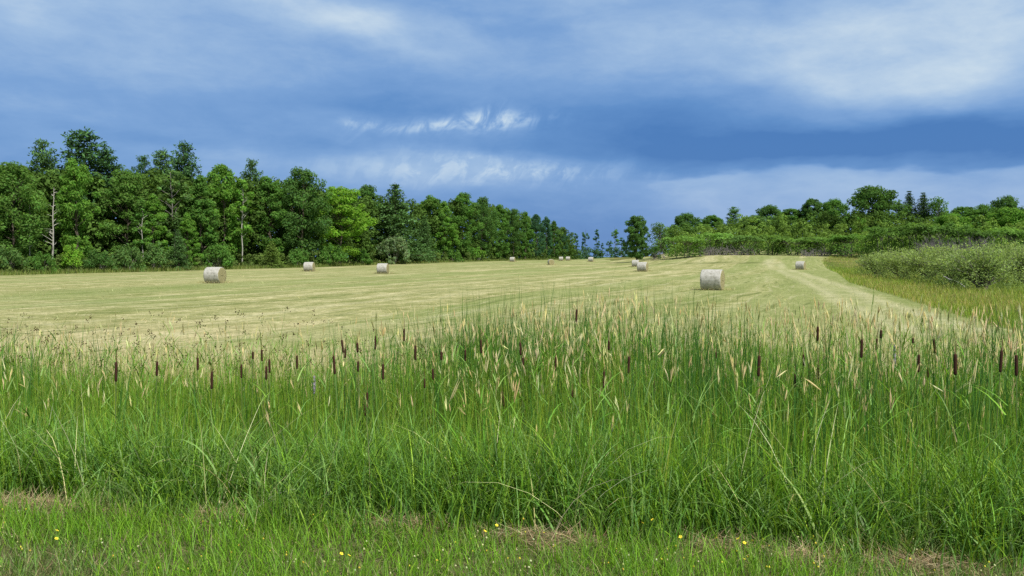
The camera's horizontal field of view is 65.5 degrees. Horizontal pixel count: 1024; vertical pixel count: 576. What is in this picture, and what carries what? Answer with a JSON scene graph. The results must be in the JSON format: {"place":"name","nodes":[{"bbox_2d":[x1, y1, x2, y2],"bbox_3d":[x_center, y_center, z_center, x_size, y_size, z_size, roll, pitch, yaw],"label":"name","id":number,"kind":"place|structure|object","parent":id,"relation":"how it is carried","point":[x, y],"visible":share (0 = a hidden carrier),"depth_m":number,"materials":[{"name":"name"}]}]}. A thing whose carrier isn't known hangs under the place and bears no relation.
{"place":"outdoors","nodes":[
{"label":"outdoors","id":0,"kind":"place"},
{"bbox_2d":[0,333,1012,415],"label":"dry grass","id":1,"kind":"structure","parent":0,"point":[122,360],"depth_m":16.82,"materials":[{"name":"plant"}]},
{"bbox_2d":[0,386,1023,574],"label":"bank grass","id":2,"kind":"structure","parent":0,"point":[404,487],"depth_m":5.01,"materials":[{"name":"plant"}]},
{"bbox_2d":[0,238,1023,575],"bbox_3d":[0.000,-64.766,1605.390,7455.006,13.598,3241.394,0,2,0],"label":"ground","id":3,"kind":"structure","parent":0,"point":[614,276],"depth_m":37.55,"materials":[{"name":"plant"}]},
{"bbox_2d":[0,244,30,271],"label":"bush","id":4,"kind":"object","parent":3,"relation":"on","point":[13,255],"visible":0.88,"depth_m":102.85,"materials":[{"name":"green plant"}]},
{"bbox_2d":[0,161,50,261],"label":"broadleaf tree","id":5,"kind":"object","parent":3,"relation":"on","point":[16,174],"visible":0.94,"depth_m":108.63,"materials":[{"name":"green plant"}]},
{"bbox_2d":[25,251,58,273],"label":"bush","id":6,"kind":"object","parent":3,"relation":"on","point":[36,259],"visible":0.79,"depth_m":106.24,"materials":[{"name":"green plant"}]},
{"bbox_2d":[26,138,60,244],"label":"pine tree","id":7,"kind":"object","parent":3,"relation":"on","point":[46,159],"visible":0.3,"depth_m":122.23,"materials":[{"name":"green plant"}]},
{"bbox_2d":[57,244,83,271],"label":"bush","id":8,"kind":"object","parent":3,"relation":"on","point":[75,254],"visible":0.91,"depth_m":110.42,"materials":[{"name":"green plant"}]},
{"bbox_2d":[50,158,104,269],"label":"broadleaf tree","id":9,"kind":"object","parent":3,"relation":"on","point":[79,176],"visible":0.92,"depth_m":118.00,"materials":[{"name":"green plant"}]},
{"bbox_2d":[43,126,120,268],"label":"pine tree","id":10,"kind":"object","parent":3,"relation":"on","point":[86,154],"visible":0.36,"depth_m":128.53,"materials":[{"name":"green plant"}]},
{"bbox_2d":[82,249,117,272],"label":"bush","id":11,"kind":"object","parent":3,"relation":"on","point":[99,258],"visible":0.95,"depth_m":114.65,"materials":[{"name":"green plant"}]},
{"bbox_2d":[88,148,132,255],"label":"pine tree","id":12,"kind":"object","parent":3,"relation":"on","point":[105,177],"visible":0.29,"depth_m":131.22,"materials":[{"name":"green plant"}]},
{"bbox_2d":[92,169,156,262],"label":"broadleaf tree","id":13,"kind":"object","parent":3,"relation":"on","point":[129,198],"visible":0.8,"depth_m":127.59,"materials":[{"name":"green plant"}]},
{"bbox_2d":[111,243,146,271],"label":"bush","id":14,"kind":"object","parent":3,"relation":"on","point":[122,256],"visible":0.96,"depth_m":118.15,"materials":[{"name":"green plant"}]},
{"bbox_2d":[129,199,155,251],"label":"slender tree","id":15,"kind":"object","parent":3,"relation":"on","point":[141,205],"visible":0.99,"depth_m":126.06,"materials":[{"name":"green plant"}]},
{"bbox_2d":[137,241,169,269],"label":"bush","id":16,"kind":"object","parent":3,"relation":"on","point":[161,255],"visible":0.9,"depth_m":122.33,"materials":[{"name":"green plant"}]},
{"bbox_2d":[135,193,173,263],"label":"broadleaf tree","id":17,"kind":"object","parent":3,"relation":"on","point":[153,203],"visible":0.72,"depth_m":128.19,"materials":[{"name":"green plant"}]},
{"bbox_2d":[142,148,178,241],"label":"pine tree","id":18,"kind":"object","parent":3,"relation":"on","point":[160,165],"visible":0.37,"depth_m":142.66,"materials":[{"name":"green plant"}]},
{"bbox_2d":[154,169,194,257],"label":"slender tree","id":19,"kind":"object","parent":3,"relation":"on","point":[171,223],"visible":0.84,"depth_m":134.96,"materials":[{"name":"green plant"}]},
{"bbox_2d":[166,230,193,269],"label":"young spruce","id":20,"kind":"object","parent":3,"relation":"on","point":[178,246],"visible":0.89,"depth_m":127.90,"materials":[{"name":"green plant"}]},
{"bbox_2d":[169,139,201,234],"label":"pine tree","id":21,"kind":"object","parent":3,"relation":"on","point":[181,165],"visible":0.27,"depth_m":146.57,"materials":[{"name":"green plant"}]},
{"bbox_2d":[177,213,203,264],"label":"young maple","id":22,"kind":"object","parent":3,"relation":"on","point":[188,223],"visible":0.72,"depth_m":131.38,"materials":[{"name":"green plant"}]},
{"bbox_2d":[182,174,219,264],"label":"broadleaf tree","id":23,"kind":"object","parent":3,"relation":"on","point":[199,188],"visible":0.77,"depth_m":141.16,"materials":[{"name":"green plant"}]},
{"bbox_2d":[203,267,226,282],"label":"hay bale","id":24,"kind":"object","parent":3,"relation":"on","point":[215,274],"visible":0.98,"depth_m":70.42},
{"bbox_2d":[200,242,235,266],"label":"bush","id":25,"kind":"object","parent":3,"relation":"on","point":[223,253],"visible":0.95,"depth_m":136.32,"materials":[{"name":"green plant"}]},
{"bbox_2d":[203,164,248,258],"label":"broadleaf tree","id":26,"kind":"object","parent":3,"relation":"on","point":[224,175],"visible":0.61,"depth_m":148.52,"materials":[{"name":"green plant"}]},
{"bbox_2d":[231,178,254,260],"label":"slender tree","id":27,"kind":"object","parent":3,"relation":"on","point":[245,212],"visible":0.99,"depth_m":148.62,"materials":[{"name":"green plant"}]},
{"bbox_2d":[239,158,262,249],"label":"pine tree","id":28,"kind":"object","parent":3,"relation":"on","point":[251,174],"visible":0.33,"depth_m":161.24,"materials":[{"name":"green plant"}]},
{"bbox_2d":[247,175,290,260],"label":"broadleaf tree","id":29,"kind":"object","parent":3,"relation":"on","point":[273,190],"visible":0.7,"depth_m":157.72,"materials":[{"name":"green plant"}]},
{"bbox_2d":[258,241,286,267],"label":"young spruce","id":30,"kind":"object","parent":3,"relation":"on","point":[271,256],"visible":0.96,"depth_m":148.39,"materials":[{"name":"green plant"}]},
{"bbox_2d":[0,250,561,273],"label":"undergrowth","id":31,"kind":"object","parent":3,"relation":"on","point":[235,262],"visible":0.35,"depth_m":146.29,"materials":[{"name":"green plant"}]},
{"bbox_2d":[4,317,569,427],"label":"rush stems","id":32,"kind":"object","parent":3,"relation":"on","point":[181,367],"visible":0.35,"depth_m":11.49,"materials":[{"name":"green plant"}]},
{"bbox_2d":[0,307,634,376],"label":"rush heads","id":33,"kind":"object","parent":32,"relation":"attached to","point":[169,340],"visible":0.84,"depth_m":11.58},
{"bbox_2d":[1,162,581,267],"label":"woodland","id":34,"kind":"object","parent":3,"relation":"on","point":[52,183],"visible":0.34,"depth_m":156.42,"materials":[{"name":"green plant"}]},
{"bbox_2d":[285,247,309,267],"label":"bush","id":35,"kind":"object","parent":3,"relation":"on","point":[298,255],"visible":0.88,"depth_m":154.95,"materials":[{"name":"green plant"}]},
{"bbox_2d":[272,166,333,257],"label":"broadleaf tree","id":36,"kind":"object","parent":3,"relation":"on","point":[293,188],"visible":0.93,"depth_m":162.27,"materials":[{"name":"green plant"}]},
{"bbox_2d":[317,243,348,264],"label":"bush","id":37,"kind":"object","parent":3,"relation":"on","point":[325,252],"visible":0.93,"depth_m":165.02,"materials":[{"name":"green plant"}]},
{"bbox_2d":[307,186,377,263],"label":"broadleaf tree","id":38,"kind":"object","parent":3,"relation":"on","point":[347,210],"visible":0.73,"depth_m":172.81,"materials":[{"name":"green plant"}]},
{"bbox_2d":[351,184,393,257],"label":"broadleaf tree","id":39,"kind":"object","parent":3,"relation":"on","point":[365,189],"visible":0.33,"depth_m":199.77,"materials":[{"name":"green plant"}]},
{"bbox_2d":[375,233,409,263],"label":"bush","id":40,"kind":"object","parent":3,"relation":"on","point":[398,243],"visible":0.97,"depth_m":192.88,"materials":[{"name":"green plant"}]},
{"bbox_2d":[367,184,433,262],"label":"spruce tree","id":41,"kind":"object","parent":3,"relation":"on","point":[402,219],"visible":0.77,"depth_m":201.72,"materials":[{"name":"green plant"}]},
{"bbox_2d":[409,216,440,262],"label":"spruce tree","id":42,"kind":"object","parent":3,"relation":"on","point":[424,229],"visible":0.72,"depth_m":214.30,"materials":[{"name":"green plant"}]},
{"bbox_2d":[414,195,446,255],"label":"broadleaf tree","id":43,"kind":"object","parent":3,"relation":"on","point":[429,209],"visible":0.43,"depth_m":226.78,"materials":[{"name":"green plant"}]},
{"bbox_2d":[431,201,459,259],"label":"broadleaf tree","id":44,"kind":"object","parent":3,"relation":"on","point":[443,206],"visible":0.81,"depth_m":227.55,"materials":[{"name":"green plant"}]},
{"bbox_2d":[446,192,484,257],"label":"broadleaf tree","id":45,"kind":"object","parent":3,"relation":"on","point":[466,210],"visible":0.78,"depth_m":241.99,"materials":[{"name":"green plant"}]},
{"bbox_2d":[1,361,954,541],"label":"dry stalks","id":46,"kind":"object","parent":3,"relation":"on","point":[420,454],"visible":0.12,"depth_m":5.13,"materials":[{"name":"plant"}]},
{"bbox_2d":[446,316,514,379],"bbox_3d":[-0.607,1.139,15.560,1.780,1.301,1.804,-2,3,-42],"label":"grass tussock","id":47,"kind":"object","parent":3,"relation":"on","point":[483,341],"depth_m":15.47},
{"bbox_2d":[465,196,500,254],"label":"broadleaf tree","id":48,"kind":"object","parent":3,"relation":"on","point":[487,220],"visible":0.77,"depth_m":254.94,"materials":[{"name":"green plant"}]},
{"bbox_2d":[0,260,1000,384],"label":"loose hay","id":49,"kind":"object","parent":3,"relation":"on","point":[436,304],"visible":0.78,"depth_m":42.38},
{"bbox_2d":[489,204,514,257],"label":"broadleaf tree","id":50,"kind":"object","parent":3,"relation":"on","point":[504,223],"visible":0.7,"depth_m":269.29,"materials":[{"name":"green plant"}]},
{"bbox_2d":[0,508,1015,575],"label":"clover blossom","id":51,"kind":"object","parent":3,"relation":"on","point":[486,537],"visible":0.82,"depth_m":4.17,"materials":[{"name":"plant"}]},
{"bbox_2d":[0,281,1019,390],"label":"hay stubble","id":52,"kind":"object","parent":3,"relation":"on","point":[414,303],"visible":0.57,"depth_m":36.62,"materials":[{"name":"plant"}]},
{"bbox_2d":[0,475,1023,575],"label":"verge grass","id":53,"kind":"structure","parent":3,"relation":"on","point":[100,523],"depth_m":4.32,"materials":[{"name":"plant"}]},
{"bbox_2d":[0,255,1023,329],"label":"unmown grass","id":54,"kind":"structure","parent":3,"relation":"on","point":[887,287],"depth_m":56.34,"materials":[{"name":"plant"}]},
{"bbox_2d":[1,486,1023,575],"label":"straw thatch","id":55,"kind":"object","parent":3,"relation":"on","point":[521,534],"visible":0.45,"depth_m":4.53,"materials":[{"name":"plant"}]},
{"bbox_2d":[503,208,525,256],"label":"broadleaf tree","id":56,"kind":"object","parent":3,"relation":"on","point":[515,225],"visible":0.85,"depth_m":278.91,"materials":[{"name":"green plant"}]},
{"bbox_2d":[519,212,535,258],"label":"broadleaf tree","id":57,"kind":"object","parent":3,"relation":"on","point":[530,233],"visible":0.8,"depth_m":289.80,"materials":[{"name":"green plant"}]},
{"bbox_2d":[529,214,546,257],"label":"broadleaf tree","id":58,"kind":"object","parent":3,"relation":"on","point":[535,219],"visible":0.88,"depth_m":301.33,"materials":[{"name":"green plant"}]},
{"bbox_2d":[537,217,552,257],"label":"broadleaf tree","id":59,"kind":"object","parent":3,"relation":"on","point":[546,220],"visible":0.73,"depth_m":314.67,"materials":[{"name":"green plant"}]},
{"bbox_2d":[563,246,647,258],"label":"brush","id":60,"kind":"object","parent":3,"relation":"on","point":[597,254],"visible":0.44,"depth_m":395.98,"materials":[{"name":"green plant"}]},
{"bbox_2d":[622,215,650,259],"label":"lone tree","id":61,"kind":"object","parent":3,"relation":"on","point":[635,229],"visible":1,"depth_m":203.58,"materials":[{"name":"green plant"}]},
{"bbox_2d":[645,222,672,253],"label":"spreading tree","id":62,"kind":"object","parent":3,"relation":"on","point":[658,231],"visible":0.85,"depth_m":212.69,"materials":[{"name":"green plant"}]},
{"bbox_2d":[661,235,709,257],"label":"sumac shrub","id":63,"kind":"object","parent":3,"relation":"on","point":[687,239],"visible":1,"depth_m":194.44,"materials":[{"name":"green plant"}]},
{"bbox_2d":[672,212,700,235],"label":"broadleaf tree","id":64,"kind":"object","parent":3,"relation":"on","point":[685,218],"visible":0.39,"depth_m":296.61,"materials":[{"name":"green plant"}]},
{"bbox_2d":[700,269,724,289],"bbox_3d":[13.978,-0.557,55.531,1.477,1.486,1.564,1,3,27],"label":"hay bale","id":65,"kind":"object","parent":3,"relation":"on","point":[712,279],"visible":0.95,"depth_m":54.97},
{"bbox_2d":[692,232,735,254],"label":"sumac shrub","id":66,"kind":"object","parent":3,"relation":"on","point":[718,236],"visible":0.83,"depth_m":201.88,"materials":[{"name":"green plant"}]},
{"bbox_2d":[705,328,772,465],"bbox_3d":[1.685,1.171,6.103,0.387,1.785,0.460,-2,3,-38],"label":"cattail","id":67,"kind":"object","parent":3,"relation":"on","point":[758,365],"visible":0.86,"depth_m":5.98,"materials":[{"name":"green plant"}]},
{"bbox_2d":[718,235,766,254],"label":"sumac shrub","id":68,"kind":"object","parent":3,"relation":"on","point":[738,239],"visible":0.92,"depth_m":197.62,"materials":[{"name":"green plant"}]},
{"bbox_2d":[733,215,772,234],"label":"broadleaf tree","id":69,"kind":"object","parent":3,"relation":"on","point":[754,223],"visible":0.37,"depth_m":259.41,"materials":[{"name":"green plant"}]},
{"bbox_2d":[742,234,793,254],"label":"sumac shrub","id":70,"kind":"object","parent":3,"relation":"on","point":[767,238],"visible":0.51,"depth_m":201.70,"materials":[{"name":"green plant"}]},
{"bbox_2d":[753,205,784,234],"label":"broadleaf tree","id":71,"kind":"object","parent":3,"relation":"on","point":[769,210],"visible":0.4,"depth_m":281.86,"materials":[{"name":"green plant"}]},
{"bbox_2d":[769,237,820,254],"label":"sumac shrub","id":72,"kind":"object","parent":3,"relation":"on","point":[801,241],"visible":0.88,"depth_m":196.03,"materials":[{"name":"green plant"}]},
{"bbox_2d":[797,197,822,232],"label":"broadleaf tree","id":73,"kind":"object","parent":3,"relation":"on","point":[807,208],"visible":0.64,"depth_m":277.11,"materials":[{"name":"green plant"}]},
{"bbox_2d":[653,208,983,253],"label":"hill wood","id":74,"kind":"object","parent":3,"relation":"on","point":[854,215],"visible":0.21,"depth_m":265.24,"materials":[{"name":"green plant"}]},
{"bbox_2d":[649,231,998,258],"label":"bare stems","id":75,"kind":"object","parent":3,"relation":"on","point":[826,253],"visible":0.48,"depth_m":189.16,"materials":[{"name":"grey plant"}]},
{"bbox_2d":[804,237,850,254],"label":"sumac shrub","id":76,"kind":"object","parent":3,"relation":"on","point":[817,240],"visible":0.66,"depth_m":194.38,"materials":[{"name":"green plant"}]},
{"bbox_2d":[816,198,853,232],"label":"broadleaf tree","id":77,"kind":"object","parent":3,"relation":"on","point":[834,207],"visible":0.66,"depth_m":268.76,"materials":[{"name":"green plant"}]},
{"bbox_2d":[666,214,1023,255],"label":"sumac thicket","id":78,"kind":"object","parent":3,"relation":"on","point":[819,232],"visible":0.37,"depth_m":226.30,"materials":[{"name":"green plant"}]},
{"bbox_2d":[823,234,881,256],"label":"sumac shrub","id":79,"kind":"object","parent":3,"relation":"on","point":[841,238],"visible":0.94,"depth_m":186.64,"materials":[{"name":"green plant"}]},
{"bbox_2d":[858,281,886,467],"bbox_3d":[3.007,1.122,6.744,0.178,2.450,0.658,1,2,16],"label":"cattail","id":80,"kind":"object","parent":3,"relation":"on","point":[861,348],"visible":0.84,"depth_m":6.65,"materials":[{"name":"green plant"}]},
{"bbox_2d":[853,250,896,276],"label":"willow bush","id":81,"kind":"object","parent":3,"relation":"on","point":[865,261],"visible":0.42,"depth_m":92.74,"materials":[{"name":"green plant"}]},
{"bbox_2d":[845,185,911,227],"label":"broadleaf tree","id":82,"kind":"object","parent":3,"relation":"on","point":[866,197],"visible":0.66,"depth_m":270.23,"materials":[{"name":"green plant"}]},
{"bbox_2d":[862,225,904,256],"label":"sumac shrub","id":83,"kind":"object","parent":3,"relation":"on","point":[879,232],"visible":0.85,"depth_m":177.73,"materials":[{"name":"green plant"}]},
{"bbox_2d":[866,246,924,279],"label":"willow bush","id":84,"kind":"object","parent":3,"relation":"on","point":[893,261],"visible":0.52,"depth_m":81.68,"materials":[{"name":"green plant"}]},
{"bbox_2d":[886,222,941,253],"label":"sumac shrub","id":85,"kind":"object","parent":3,"relation":"on","point":[908,230],"visible":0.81,"depth_m":172.46,"materials":[{"name":"green plant"}]},
{"bbox_2d":[908,323,919,456],"bbox_3d":[3.596,1.276,7.159,0.078,2.148,0.719,1,2,17],"label":"cattail","id":86,"kind":"object","parent":3,"relation":"on","point":[918,360],"visible":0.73,"depth_m":7.04,"materials":[{"name":"green plant"}]},
{"bbox_2d":[912,192,934,222],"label":"spruce tree","id":87,"kind":"object","parent":3,"relation":"on","point":[921,207],"visible":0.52,"depth_m":272.51,"materials":[{"name":"green plant"}]},
{"bbox_2d":[896,242,955,280],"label":"willow bush","id":88,"kind":"object","parent":3,"relation":"on","point":[915,262],"visible":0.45,"depth_m":75.50,"materials":[{"name":"green plant"}]},
{"bbox_2d":[919,196,948,223],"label":"spreading tree","id":89,"kind":"object","parent":3,"relation":"on","point":[935,205],"visible":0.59,"depth_m":267.89,"materials":[{"name":"green plant"}]},
{"bbox_2d":[914,223,974,251],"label":"sumac shrub","id":90,"kind":"object","parent":3,"relation":"on","point":[952,229],"visible":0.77,"depth_m":170.49,"materials":[{"name":"green plant"}]},
{"bbox_2d":[914,241,979,285],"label":"willow bush","id":91,"kind":"object","parent":3,"relation":"on","point":[933,262],"visible":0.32,"depth_m":65.70,"materials":[{"name":"green plant"}]},
{"bbox_2d":[912,307,994,460],"bbox_3d":[3.221,1.131,5.964,0.593,2.110,0.347,-1,2,0],"label":"cattail","id":92,"kind":"object","parent":3,"relation":"on","point":[955,364],"visible":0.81,"depth_m":5.98,"materials":[{"name":"green plant"}]},
{"bbox_2d":[933,212,973,239],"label":"broadleaf tree","id":93,"kind":"object","parent":3,"relation":"on","point":[942,219],"visible":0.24,"depth_m":243.23,"materials":[{"name":"green plant"}]},
{"bbox_2d":[949,206,982,228],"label":"broadleaf tree","id":94,"kind":"object","parent":3,"relation":"on","point":[966,211],"visible":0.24,"depth_m":258.57,"materials":[{"name":"green plant"}]},
{"bbox_2d":[935,242,1023,291],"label":"willow bush","id":95,"kind":"object","parent":3,"relation":"on","point":[984,270],"visible":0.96,"depth_m":55.44,"materials":[{"name":"green plant"}]},
{"bbox_2d":[956,227,1002,248],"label":"sumac shrub","id":96,"kind":"object","parent":3,"relation":"on","point":[978,233],"visible":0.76,"depth_m":169.35,"materials":[{"name":"green plant"}]},
{"bbox_2d":[953,334,1017,494],"bbox_3d":[3.697,1.246,6.113,0.537,1.961,0.270,-2,2,0],"label":"cattail","id":97,"kind":"object","parent":3,"relation":"on","point":[1016,365],"visible":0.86,"depth_m":5.99,"materials":[{"name":"green plant"}]},
{"bbox_2d":[965,237,1023,283],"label":"willow bush","id":98,"kind":"object","parent":3,"relation":"on","point":[1005,248],"visible":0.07,"depth_m":69.49,"materials":[{"name":"green plant"}]},
{"bbox_2d":[976,206,1023,239],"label":"broadleaf tree","id":99,"kind":"object","parent":3,"relation":"on","point":[1005,215],"visible":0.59,"depth_m":237.29,"materials":[{"name":"green plant"}]},
{"bbox_2d":[982,334,1018,486],"bbox_3d":[3.606,1.188,5.682,0.263,1.805,0.635,-1,3,-27],"label":"cattail","id":100,"kind":"object","parent":3,"relation":"on","point":[1000,361],"visible":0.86,"depth_m":5.73,"materials":[{"name":"green plant"}]},
{"bbox_2d":[986,226,1023,253],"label":"sumac shrub","id":101,"kind":"object","parent":3,"relation":"on","point":[1014,233],"visible":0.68,"depth_m":172.76,"materials":[{"name":"green plant"}]},
{"bbox_2d":[990,195,1023,225],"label":"broadleaf tree","id":102,"kind":"object","parent":3,"relation":"on","point":[1009,201],"visible":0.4,"depth_m":259.71,"materials":[{"name":"green plant"}]},
{"bbox_2d":[993,244,1023,286],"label":"willow bush","id":103,"kind":"object","parent":3,"relation":"on","point":[1019,259],"visible":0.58,"depth_m":61.76,"materials":[{"name":"green plant"}]},
{"bbox_2d":[0,307,1023,515],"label":"reed grass","id":104,"kind":"structure","parent":0,"point":[279,361],"depth_m":8.71,"materials":[{"name":"plant"}]},
{"bbox_2d":[0,287,1023,446],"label":"seed heads","id":105,"kind":"object","parent":104,"relation":"attached to","point":[938,331],"visible":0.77,"depth_m":9.26,"materials":[{"name":"plant"}]},
{"bbox_2d":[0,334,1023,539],"bbox_3d":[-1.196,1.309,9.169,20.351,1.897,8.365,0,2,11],"label":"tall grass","id":106,"kind":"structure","parent":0,"point":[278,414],"depth_m":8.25,"materials":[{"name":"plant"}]},
{"bbox_2d":[0,0,1023,257],"label":"sky","id":107,"kind":"structure","parent":0,"point":[588,116],"materials":[{"name":"blue"}]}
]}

